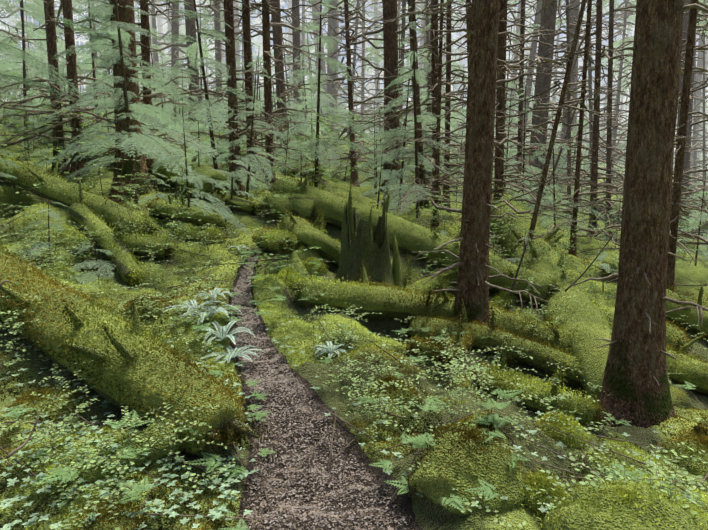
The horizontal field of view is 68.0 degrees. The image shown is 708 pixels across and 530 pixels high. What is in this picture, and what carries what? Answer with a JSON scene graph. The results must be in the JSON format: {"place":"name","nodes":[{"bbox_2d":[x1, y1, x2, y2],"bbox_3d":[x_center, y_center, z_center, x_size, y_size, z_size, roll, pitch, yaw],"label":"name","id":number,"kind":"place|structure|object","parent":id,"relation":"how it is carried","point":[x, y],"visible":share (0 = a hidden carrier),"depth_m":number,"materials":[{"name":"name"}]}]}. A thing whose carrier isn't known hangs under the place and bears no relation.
{"place":"outdoors","nodes":[
{"label":"outdoors","id":0,"kind":"place"},
{"bbox_2d":[0,109,707,529],"bbox_3d":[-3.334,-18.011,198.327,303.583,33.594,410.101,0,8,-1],"label":"ground","id":1,"kind":"structure","parent":0,"point":[316,375],"depth_m":4.55,"materials":[{"name":"green plant"}]},
{"bbox_2d":[229,249,413,529],"bbox_3d":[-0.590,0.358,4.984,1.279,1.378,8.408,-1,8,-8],"label":"chips","id":2,"kind":"object","parent":1,"relation":"on","point":[318,512],"visible":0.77,"depth_m":3.20,"materials":[{"name":"brown wood"}]},
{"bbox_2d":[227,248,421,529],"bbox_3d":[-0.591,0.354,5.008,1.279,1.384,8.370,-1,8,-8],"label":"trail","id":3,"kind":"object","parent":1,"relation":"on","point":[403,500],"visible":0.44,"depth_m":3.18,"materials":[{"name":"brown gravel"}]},
{"bbox_2d":[0,245,700,529],"bbox_3d":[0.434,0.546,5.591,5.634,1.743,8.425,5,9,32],"label":"undergrowth plants","id":4,"kind":"object","parent":1,"relation":"on","point":[156,502],"visible":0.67,"depth_m":2.77,"materials":[{"name":"green plant"}]},
{"bbox_2d":[0,94,707,529],"bbox_3d":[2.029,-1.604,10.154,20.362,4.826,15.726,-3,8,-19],"label":"fallen logs","id":5,"kind":"object","parent":1,"relation":"on","point":[350,256],"visible":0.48,"depth_m":5.45,"materials":[{"name":"green plant"}]},
{"bbox_2d":[0,152,707,529],"bbox_3d":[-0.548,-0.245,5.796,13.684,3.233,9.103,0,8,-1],"label":"moss strands","id":6,"kind":"object","parent":1,"relation":"on","point":[540,480],"visible":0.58,"depth_m":3.87},
{"bbox_2d":[0,0,707,284],"bbox_3d":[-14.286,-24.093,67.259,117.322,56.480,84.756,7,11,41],"label":"conifer foliage","id":7,"kind":"object","parent":1,"relation":"on","point":[160,154],"visible":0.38,"depth_m":9.60,"materials":[{"name":"green plant"}]},
{"bbox_2d":[0,0,707,384],"bbox_3d":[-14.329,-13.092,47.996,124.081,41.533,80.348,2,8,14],"label":"dead branches","id":8,"kind":"object","parent":1,"relation":"on","point":[450,96],"visible":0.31,"depth_m":9.86,"materials":[{"name":"brown wood"}]},
{"bbox_2d":[0,96,707,520],"bbox_3d":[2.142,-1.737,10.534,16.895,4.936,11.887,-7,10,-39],"label":"dead sticks","id":9,"kind":"object","parent":1,"relation":"on","point":[10,454],"visible":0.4,"depth_m":3.28,"materials":[{"name":"brown wood"}]},
{"bbox_2d":[4,0,707,427],"bbox_3d":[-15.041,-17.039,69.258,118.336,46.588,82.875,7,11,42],"label":"tree trunks","id":10,"kind":"object","parent":1,"relation":"on","point":[634,394],"visible":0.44,"depth_m":7.77,"materials":[{"name":"brown plant"}]},
{"bbox_2d":[0,0,707,529],"bbox_3d":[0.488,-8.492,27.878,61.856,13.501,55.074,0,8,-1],"label":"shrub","id":11,"kind":"object","parent":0,"point":[62,474],"depth_m":4.50,"materials":[{"name":"green plant"}]},
{"bbox_2d":[0,0,707,155],"label":"sky","id":12,"kind":"structure","parent":0,"point":[604,42],"materials":[{"name":"white"}]}
]}

